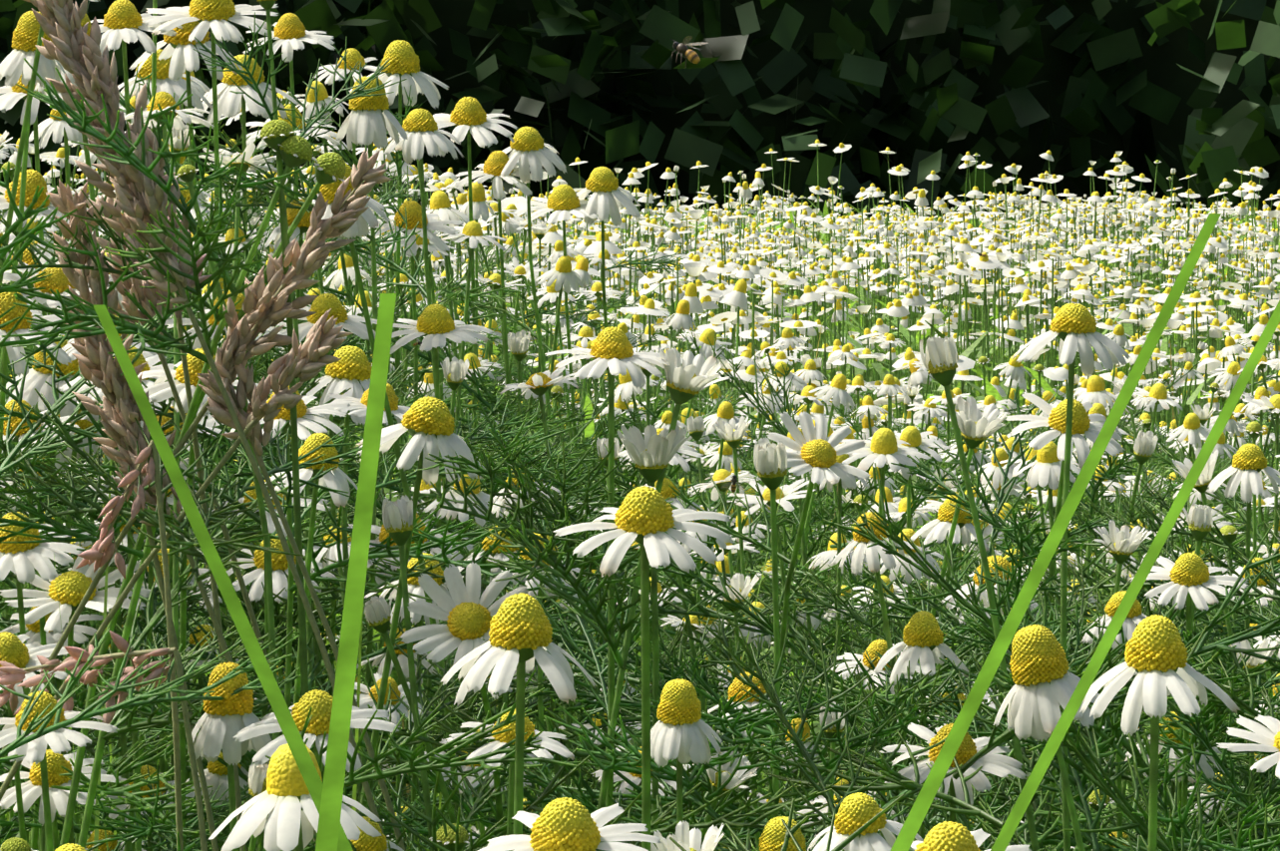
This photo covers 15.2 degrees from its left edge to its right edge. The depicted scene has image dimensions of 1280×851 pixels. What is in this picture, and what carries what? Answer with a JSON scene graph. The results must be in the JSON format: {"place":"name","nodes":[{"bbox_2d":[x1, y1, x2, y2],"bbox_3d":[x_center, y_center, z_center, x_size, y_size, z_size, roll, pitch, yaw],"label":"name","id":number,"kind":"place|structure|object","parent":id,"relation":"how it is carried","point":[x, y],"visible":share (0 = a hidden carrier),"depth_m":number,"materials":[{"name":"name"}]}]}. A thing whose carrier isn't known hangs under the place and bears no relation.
{"place":"outdoors","nodes":[
{"label":"outdoors","id":0,"kind":"place"},
{"bbox_2d":[0,57,362,850],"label":"chamomile green buds","id":1,"kind":"object","parent":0,"point":[285,142],"visible":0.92,"depth_m":0.85,"materials":[{"name":"green plant"}]},
{"bbox_2d":[92,213,1279,850],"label":"grass blades","id":2,"kind":"object","parent":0,"point":[326,798],"depth_m":0.28,"materials":[{"name":"green plant"}]},
{"bbox_3d":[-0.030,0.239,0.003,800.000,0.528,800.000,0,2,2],"label":"ground","id":3,"kind":"structure","parent":0,"visible":0},
{"bbox_2d":[0,292,71,465],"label":"chamomile plant","id":4,"kind":"object","parent":3,"relation":"on","point":[7,299],"visible":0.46,"depth_m":0.98,"materials":[{"name":"white plant"}]},
{"bbox_2d":[0,108,88,729],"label":"chamomile plant","id":5,"kind":"object","parent":3,"relation":"on","point":[50,125],"visible":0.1,"depth_m":1.26,"materials":[{"name":"white plant"}]},
{"bbox_2d":[0,631,111,850],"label":"chamomile plant","id":6,"kind":"object","parent":3,"relation":"on","point":[16,650],"visible":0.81,"depth_m":0.94,"materials":[{"name":"white plant"}]},
{"bbox_2d":[0,240,118,850],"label":"chamomile plant","id":7,"kind":"object","parent":3,"relation":"on","point":[58,280],"visible":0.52,"depth_m":1.08,"materials":[{"name":"white plant"}]},
{"bbox_2d":[0,690,119,850],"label":"chamomile plant","id":8,"kind":"object","parent":3,"relation":"on","point":[56,740],"visible":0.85,"depth_m":0.79,"materials":[{"name":"white plant"}]},
{"bbox_2d":[0,409,119,850],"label":"chamomile plant","id":9,"kind":"object","parent":3,"relation":"on","point":[83,424],"visible":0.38,"depth_m":1.08,"materials":[{"name":"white plant"}]},
{"bbox_2d":[0,749,120,850],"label":"chamomile plant","id":10,"kind":"object","parent":3,"relation":"on","point":[32,791],"visible":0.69,"depth_m":0.96,"materials":[{"name":"white plant"}]},
{"bbox_2d":[0,13,126,813],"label":"chamomile plant","id":11,"kind":"object","parent":3,"relation":"on","point":[84,21],"visible":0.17,"depth_m":1.11,"materials":[{"name":"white plant"}]},
{"bbox_2d":[0,399,131,845],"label":"chamomile plant","id":12,"kind":"object","parent":3,"relation":"on","point":[20,433],"visible":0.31,"depth_m":1.04,"materials":[{"name":"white plant"}]},
{"bbox_2d":[0,552,150,850],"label":"chamomile plant","id":13,"kind":"object","parent":3,"relation":"on","point":[74,584],"visible":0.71,"depth_m":1.02,"materials":[{"name":"white plant"}]},
{"bbox_2d":[0,169,159,839],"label":"chamomile plant","id":14,"kind":"object","parent":3,"relation":"on","point":[34,179],"visible":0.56,"depth_m":1.14,"materials":[{"name":"white plant"}]},
{"bbox_2d":[0,511,198,815],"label":"chamomile plant","id":15,"kind":"object","parent":3,"relation":"on","point":[23,559],"visible":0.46,"depth_m":0.96,"materials":[{"name":"white plant"}]},
{"bbox_2d":[1,0,196,839],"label":"chamomile plant","id":16,"kind":"object","parent":3,"relation":"on","point":[123,21],"visible":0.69,"depth_m":1.20,"materials":[{"name":"white plant"}]},
{"bbox_2d":[0,606,202,774],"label":"chamomile plant","id":17,"kind":"object","parent":3,"relation":"on","point":[53,638],"visible":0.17,"depth_m":1.08,"materials":[{"name":"white plant"}]},
{"bbox_2d":[0,439,207,850],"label":"loose grass panicle","id":18,"kind":"object","parent":3,"relation":"on","point":[11,675],"depth_m":0.81,"materials":[{"name":"brown plant"}]},
{"bbox_2d":[4,340,210,844],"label":"chamomile plant","id":19,"kind":"object","parent":3,"relation":"on","point":[37,378],"visible":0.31,"depth_m":1.08,"materials":[{"name":"white plant"}]},
{"bbox_2d":[0,10,218,516],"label":"chamomile plant","id":20,"kind":"object","parent":3,"relation":"on","point":[14,65],"visible":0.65,"depth_m":1.08,"materials":[{"name":"white plant"}]},
{"bbox_2d":[0,399,234,850],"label":"chamomile plant","id":21,"kind":"object","parent":3,"relation":"on","point":[211,421],"visible":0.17,"depth_m":1.10,"materials":[{"name":"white plant"}]},
{"bbox_2d":[0,73,261,766],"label":"chamomile plant","id":22,"kind":"object","parent":3,"relation":"on","point":[12,97],"visible":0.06,"depth_m":1.20,"materials":[{"name":"white plant"}]},
{"bbox_2d":[26,48,272,845],"bbox_3d":[-0.133,0.180,1.334,0.046,0.567,0.109,1,2,23],"label":"chamomile plant","id":23,"kind":"object","parent":3,"relation":"on","point":[166,83],"visible":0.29,"depth_m":1.30,"materials":[{"name":"white plant"}]},
{"bbox_2d":[93,765,211,850],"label":"chamomile plant","id":24,"kind":"object","parent":3,"relation":"on","point":[144,769],"visible":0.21,"depth_m":1.08,"materials":[{"name":"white plant"}]},
{"bbox_2d":[85,457,250,850],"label":"chamomile plant","id":25,"kind":"object","parent":3,"relation":"on","point":[128,845],"depth_m":1.05,"materials":[{"name":"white plant"}]},
{"bbox_2d":[74,348,273,850],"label":"chamomile plant","id":26,"kind":"object","parent":3,"relation":"on","point":[160,389],"visible":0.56,"depth_m":0.89,"materials":[{"name":"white plant"}]},
{"bbox_2d":[0,345,350,850],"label":"chamomile plant","id":27,"kind":"object","parent":3,"relation":"on","point":[151,361],"visible":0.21,"depth_m":1.03,"materials":[{"name":"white plant"}]},
{"bbox_2d":[0,315,351,850],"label":"chamomile plant","id":28,"kind":"object","parent":3,"relation":"on","point":[245,531],"visible":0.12,"depth_m":1.08,"materials":[{"name":"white plant"}]},
{"bbox_2d":[0,0,406,850],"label":"grass panicles","id":29,"kind":"object","parent":3,"relation":"on","point":[74,50],"depth_m":0.85,"materials":[{"name":"brown plant"}]},
{"bbox_2d":[56,54,361,713],"bbox_3d":[-0.114,0.180,1.334,0.088,0.567,0.048,1,2,25],"label":"chamomile plant","id":30,"kind":"object","parent":3,"relation":"on","point":[230,104],"visible":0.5,"depth_m":1.33,"materials":[{"name":"white plant"}]},
{"bbox_2d":[12,19,407,840],"bbox_3d":[-0.115,0.178,1.270,0.118,0.575,0.054,-1,2,-20],"label":"chamomile plant","id":31,"kind":"object","parent":3,"relation":"on","point":[179,48],"visible":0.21,"depth_m":1.26,"materials":[{"name":"white plant"}]},
{"bbox_2d":[89,476,330,850],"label":"chamomile plant","id":32,"kind":"object","parent":3,"relation":"on","point":[271,529],"visible":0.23,"depth_m":1.08,"materials":[{"name":"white plant"}]},
{"bbox_2d":[185,751,249,842],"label":"chamomile plant","id":33,"kind":"object","parent":3,"relation":"on","point":[215,773],"visible":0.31,"depth_m":1.14,"materials":[{"name":"white plant"}]},
{"bbox_2d":[49,514,404,831],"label":"chamomile plant","id":34,"kind":"object","parent":3,"relation":"on","point":[125,544],"visible":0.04,"depth_m":1.14,"materials":[{"name":"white plant"}]},
{"bbox_2d":[187,662,308,850],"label":"chamomile plant","id":35,"kind":"object","parent":3,"relation":"on","point":[224,721],"visible":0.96,"depth_m":0.80,"materials":[{"name":"white plant"}]},
{"bbox_2d":[117,432,405,844],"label":"chamomile plant","id":36,"kind":"object","parent":3,"relation":"on","point":[336,478],"visible":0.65,"depth_m":0.93,"materials":[{"name":"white plant"}]},
{"bbox_2d":[193,103,339,799],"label":"chamomile plant","id":37,"kind":"object","parent":3,"relation":"on","point":[234,148],"visible":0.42,"depth_m":1.46,"materials":[{"name":"white plant"}]},
{"bbox_2d":[207,533,337,850],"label":"chamomile plant","id":38,"kind":"object","parent":3,"relation":"on","point":[279,564],"visible":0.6,"depth_m":1.20,"materials":[{"name":"white plant"}]},
{"bbox_2d":[144,0,407,850],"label":"chamomile plant","id":39,"kind":"object","parent":3,"relation":"on","point":[213,16],"visible":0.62,"depth_m":1.20,"materials":[{"name":"white plant"}]},
{"bbox_2d":[163,76,408,793],"bbox_3d":[-0.084,0.190,1.211,0.046,0.555,0.082,1,2,36],"label":"chamomile plant","id":40,"kind":"object","parent":3,"relation":"on","point":[368,121],"visible":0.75,"depth_m":1.20,"materials":[{"name":"white plant"}]},
{"bbox_2d":[149,199,446,685],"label":"chamomile plant","id":41,"kind":"object","parent":3,"relation":"on","point":[303,225],"visible":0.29,"depth_m":1.33,"materials":[{"name":"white plant"}]},
{"bbox_2d":[233,689,401,838],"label":"chamomile plant","id":42,"kind":"object","parent":3,"relation":"on","point":[318,701],"visible":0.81,"depth_m":0.79,"materials":[{"name":"white plant"}]},
{"bbox_2d":[187,383,453,850],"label":"chamomile plant","id":43,"kind":"object","parent":3,"relation":"on","point":[398,412],"visible":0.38,"depth_m":1.07,"materials":[{"name":"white plant"}]},
{"bbox_2d":[157,289,516,850],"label":"chamomile plant","id":44,"kind":"object","parent":3,"relation":"on","point":[188,321],"visible":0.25,"depth_m":1.21,"materials":[{"name":"white plant"}]},
{"bbox_2d":[219,293,478,839],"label":"chamomile plant","id":45,"kind":"object","parent":3,"relation":"on","point":[322,303],"visible":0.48,"depth_m":1.20,"materials":[{"name":"white plant"}]},
{"bbox_2d":[242,12,461,687],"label":"chamomile plant","id":46,"kind":"object","parent":3,"relation":"on","point":[290,33],"visible":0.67,"depth_m":1.40,"materials":[{"name":"white plant"}]},
{"bbox_2d":[195,386,532,850],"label":"chamomile plant","id":47,"kind":"object","parent":3,"relation":"on","point":[305,426],"visible":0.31,"depth_m":0.95,"materials":[{"name":"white plant"}]},
{"bbox_2d":[240,303,494,812],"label":"chamomile plant","id":48,"kind":"object","parent":3,"relation":"on","point":[436,325],"visible":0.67,"depth_m":1.20,"materials":[{"name":"white plant"}]},
{"bbox_2d":[264,39,488,810],"bbox_3d":[-0.075,0.170,1.504,0.068,0.578,0.116,1,2,18],"label":"chamomile plant","id":49,"kind":"object","parent":3,"relation":"on","point":[404,60],"visible":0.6,"depth_m":1.46,"materials":[{"name":"white plant"}]},
{"bbox_2d":[295,47,474,835],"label":"chamomile plant","id":50,"kind":"object","parent":3,"relation":"on","point":[353,57],"visible":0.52,"depth_m":1.61,"materials":[{"name":"white plant"}]},
{"bbox_2d":[345,552,453,850],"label":"chamomile plant","id":51,"kind":"object","parent":3,"relation":"on","point":[414,587],"visible":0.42,"depth_m":1.14,"materials":[{"name":"white plant"}]},
{"bbox_2d":[290,512,524,848],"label":"chamomile plant","id":52,"kind":"object","parent":3,"relation":"on","point":[381,533],"visible":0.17,"depth_m":1.20,"materials":[{"name":"white plant"}]},
{"bbox_2d":[307,562,528,850],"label":"chamomile plant","id":53,"kind":"object","parent":3,"relation":"on","point":[466,615],"visible":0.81,"depth_m":0.85,"materials":[{"name":"white plant"}]},
{"bbox_2d":[263,345,577,837],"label":"chamomile plant","id":54,"kind":"object","parent":3,"relation":"on","point":[351,368],"visible":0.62,"depth_m":1.08,"materials":[{"name":"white plant"}]},
{"bbox_2d":[298,108,568,832],"bbox_3d":[-0.051,0.189,1.322,0.081,0.550,0.121,-1,2,-20],"label":"chamomile plant","id":55,"kind":"object","parent":3,"relation":"on","point":[420,127],"visible":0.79,"depth_m":1.30,"materials":[{"name":"white plant"}]},
{"bbox_2d":[356,396,516,817],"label":"chamomile plant","id":56,"kind":"object","parent":3,"relation":"on","point":[427,422],"visible":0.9,"depth_m":0.90,"materials":[{"name":"white plant"}]},
{"bbox_2d":[364,595,527,850],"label":"chamomile plant","id":57,"kind":"object","parent":3,"relation":"on","point":[377,611],"visible":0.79,"depth_m":0.86,"materials":[{"name":"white plant"}]},
{"bbox_2d":[382,494,533,850],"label":"chamomile plant","id":58,"kind":"object","parent":3,"relation":"on","point":[397,517],"visible":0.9,"depth_m":0.85,"materials":[{"name":"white plant"}]},
{"bbox_2d":[341,96,596,845],"bbox_3d":[-0.057,0.175,1.567,0.090,0.563,0.095,0,2,2],"label":"chamomile plant","id":59,"kind":"object","parent":3,"relation":"on","point":[468,116],"visible":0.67,"depth_m":1.53,"materials":[{"name":"white plant"}]},
{"bbox_2d":[362,200,585,836],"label":"chamomile plant","id":60,"kind":"object","parent":3,"relation":"on","point":[414,212],"visible":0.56,"depth_m":1.40,"materials":[{"name":"white plant"}]},
{"bbox_2d":[445,708,575,850],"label":"chamomile plant","id":61,"kind":"object","parent":3,"relation":"on","point":[504,738],"visible":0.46,"depth_m":0.78,"materials":[{"name":"white plant"}]},
{"bbox_2d":[439,592,596,835],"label":"chamomile plant","id":62,"kind":"object","parent":3,"relation":"on","point":[520,635],"visible":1,"depth_m":0.55,"materials":[{"name":"white plant"}]},
{"bbox_2d":[374,150,675,701],"bbox_3d":[-0.040,0.180,1.665,0.079,0.548,0.110,2,2,42],"label":"chamomile plant","id":63,"kind":"object","parent":3,"relation":"on","point":[496,162],"visible":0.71,"depth_m":1.61,"materials":[{"name":"white plant"}]},
{"bbox_2d":[417,326,669,850],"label":"chamomile plant","id":64,"kind":"object","parent":3,"relation":"on","point":[612,351],"visible":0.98,"depth_m":0.84,"materials":[{"name":"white plant"}]},
{"bbox_2d":[457,525,640,818],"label":"chamomile plant","id":65,"kind":"object","parent":3,"relation":"on","point":[496,554],"visible":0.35,"depth_m":1.14,"materials":[{"name":"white plant"}]},
{"bbox_2d":[481,126,646,693],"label":"chamomile plant","id":66,"kind":"object","parent":3,"relation":"on","point":[531,152],"visible":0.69,"depth_m":1.61,"materials":[{"name":"white plant"}]},
{"bbox_2d":[477,797,661,850],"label":"chamomile plant","id":67,"kind":"object","parent":3,"relation":"on","point":[565,824],"visible":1,"depth_m":0.48,"materials":[{"name":"white plant"}]},
{"bbox_2d":[452,184,690,682],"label":"chamomile plant","id":68,"kind":"object","parent":3,"relation":"on","point":[563,203],"visible":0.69,"depth_m":1.76,"materials":[{"name":"white plant"}]},
{"bbox_2d":[492,166,685,689],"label":"chamomile plant","id":69,"kind":"object","parent":3,"relation":"on","point":[608,198],"visible":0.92,"depth_m":1.76,"materials":[{"name":"white plant"}]},
{"bbox_2d":[484,346,730,810],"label":"chamomile plant","id":70,"kind":"object","parent":3,"relation":"on","point":[690,377],"visible":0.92,"depth_m":0.85,"materials":[{"name":"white plant"}]},
{"bbox_2d":[462,424,816,850],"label":"chamomile plant","id":71,"kind":"object","parent":3,"relation":"on","point":[651,454],"visible":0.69,"depth_m":0.85,"materials":[{"name":"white plant"}]},
{"bbox_2d":[0,70,1279,850],"bbox_3d":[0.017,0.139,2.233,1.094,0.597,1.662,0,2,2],"label":"chamomile flowers","id":72,"kind":"object","parent":3,"relation":"on","point":[781,388],"visible":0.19,"depth_m":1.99,"materials":[{"name":"white plant"}]},
{"bbox_2d":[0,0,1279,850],"bbox_3d":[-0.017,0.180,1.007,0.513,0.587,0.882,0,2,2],"label":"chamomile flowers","id":73,"kind":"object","parent":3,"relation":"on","point":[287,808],"visible":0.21,"depth_m":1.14,"materials":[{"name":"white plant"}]},
{"bbox_2d":[0,0,1279,237],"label":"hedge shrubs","id":74,"kind":"object","parent":3,"relation":"on","point":[942,88],"visible":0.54,"depth_m":31.94,"materials":[{"name":"green plant"}]},
{"bbox_2d":[0,160,1279,850],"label":"chamomile leaves","id":75,"kind":"object","parent":3,"relation":"on","point":[1089,747],"visible":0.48,"depth_m":0.90,"materials":[{"name":"green plant"}]},
{"bbox_2d":[0,197,1279,850],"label":"meadow grass","id":76,"kind":"structure","parent":3,"relation":"on","point":[884,371],"depth_m":4.74,"materials":[{"name":"green plant"}]},
{"bbox_2d":[553,483,733,850],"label":"chamomile plant","id":77,"kind":"object","parent":3,"relation":"on","point":[645,517],"visible":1,"depth_m":0.56,"materials":[{"name":"white plant"}]},
{"bbox_2d":[650,678,722,825],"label":"chamomile plant","id":78,"kind":"object","parent":3,"relation":"on","point":[680,729],"visible":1,"depth_m":0.78,"materials":[{"name":"white plant"}]},
{"bbox_2d":[574,411,869,822],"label":"chamomile plant","id":79,"kind":"object","parent":3,"relation":"on","point":[819,454],"visible":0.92,"depth_m":0.94,"materials":[{"name":"white plant"}]},
{"bbox_2d":[524,436,927,839],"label":"chamomile plant","id":80,"kind":"object","parent":3,"relation":"on","point":[770,462],"visible":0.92,"depth_m":0.86,"materials":[{"name":"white plant"}]},
{"bbox_2d":[700,745,758,843],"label":"chamomile plant","id":81,"kind":"object","parent":3,"relation":"on","point":[727,771],"visible":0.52,"depth_m":0.87,"materials":[{"name":"white plant"}]},
{"bbox_2d":[784,623,919,836],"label":"chamomile plant","id":82,"kind":"object","parent":3,"relation":"on","point":[879,645],"visible":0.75,"depth_m":1.03,"materials":[{"name":"white plant"}]},
{"bbox_2d":[807,792,923,850],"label":"chamomile plant","id":83,"kind":"object","parent":3,"relation":"on","point":[857,810],"visible":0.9,"depth_m":0.70,"materials":[{"name":"white plant"}]},
{"bbox_2d":[819,701,947,833],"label":"chamomile plant","id":84,"kind":"object","parent":3,"relation":"on","point":[829,732],"visible":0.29,"depth_m":0.89,"materials":[{"name":"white plant"}]},
{"bbox_2d":[815,511,977,845],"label":"chamomile plant","id":85,"kind":"object","parent":3,"relation":"on","point":[861,550],"visible":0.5,"depth_m":0.97,"materials":[{"name":"white plant"}]},
{"bbox_2d":[758,816,1044,850],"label":"chamomile plant","id":86,"kind":"object","parent":3,"relation":"on","point":[771,837],"visible":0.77,"depth_m":0.77,"materials":[{"name":"yellow plant"}]},
{"bbox_2d":[872,610,968,839],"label":"chamomile plant","id":87,"kind":"object","parent":3,"relation":"on","point":[923,637],"visible":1,"depth_m":0.97,"materials":[{"name":"white plant"}]},
{"bbox_2d":[848,555,1041,823],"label":"chamomile plant","id":88,"kind":"object","parent":3,"relation":"on","point":[1003,562],"visible":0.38,"depth_m":0.97,"materials":[{"name":"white plant"}]},
{"bbox_2d":[878,722,1027,850],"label":"chamomile plant","id":89,"kind":"object","parent":3,"relation":"on","point":[993,762],"visible":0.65,"depth_m":0.85,"materials":[{"name":"white plant"}]},
{"bbox_2d":[910,821,1031,850],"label":"chamomile plant","id":90,"kind":"object","parent":3,"relation":"on","point":[949,836],"visible":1,"depth_m":0.51,"materials":[{"name":"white plant"}]},
{"bbox_2d":[821,303,1130,850],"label":"chamomile plant","id":91,"kind":"object","parent":3,"relation":"on","point":[1072,326],"visible":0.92,"depth_m":0.86,"materials":[{"name":"white plant"}]},
{"bbox_2d":[878,624,1108,850],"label":"chamomile plant","id":92,"kind":"object","parent":3,"relation":"on","point":[1046,681],"visible":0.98,"depth_m":0.77,"materials":[{"name":"white plant"}]},
{"bbox_2d":[919,336,1084,850],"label":"chamomile plant","id":93,"kind":"object","parent":3,"relation":"on","point":[940,359],"visible":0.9,"depth_m":0.85,"materials":[{"name":"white plant"}]},
{"bbox_2d":[890,392,1125,850],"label":"chamomile plant","id":94,"kind":"object","parent":3,"relation":"on","point":[1056,420],"visible":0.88,"depth_m":1.03,"materials":[{"name":"white plant"}]},
{"bbox_2d":[921,590,1146,850],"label":"chamomile plant","id":95,"kind":"object","parent":3,"relation":"on","point":[1135,615],"visible":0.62,"depth_m":0.97,"materials":[{"name":"white plant"}]},
{"bbox_2d":[1022,443,1279,841],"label":"chamomile plant","id":96,"kind":"object","parent":3,"relation":"on","point":[1248,465],"visible":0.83,"depth_m":1.13,"materials":[{"name":"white plant"}]},
{"bbox_2d":[1079,614,1240,850],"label":"chamomile plant","id":97,"kind":"object","parent":3,"relation":"on","point":[1155,653],"visible":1,"depth_m":0.60,"materials":[{"name":"white plant"}]},
{"bbox_2d":[1124,711,1225,844],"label":"chamomile plant","id":98,"kind":"object","parent":3,"relation":"on","point":[1206,768],"visible":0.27,"depth_m":0.94,"materials":[{"name":"green plant"}]},
{"bbox_2d":[1085,503,1279,850],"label":"chamomile plant","id":99,"kind":"object","parent":3,"relation":"on","point":[1199,520],"visible":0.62,"depth_m":0.97,"materials":[{"name":"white plant"}]},
{"bbox_2d":[1129,552,1279,844],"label":"chamomile plant","id":100,"kind":"object","parent":3,"relation":"on","point":[1188,575],"visible":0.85,"depth_m":0.91,"materials":[{"name":"white plant"}]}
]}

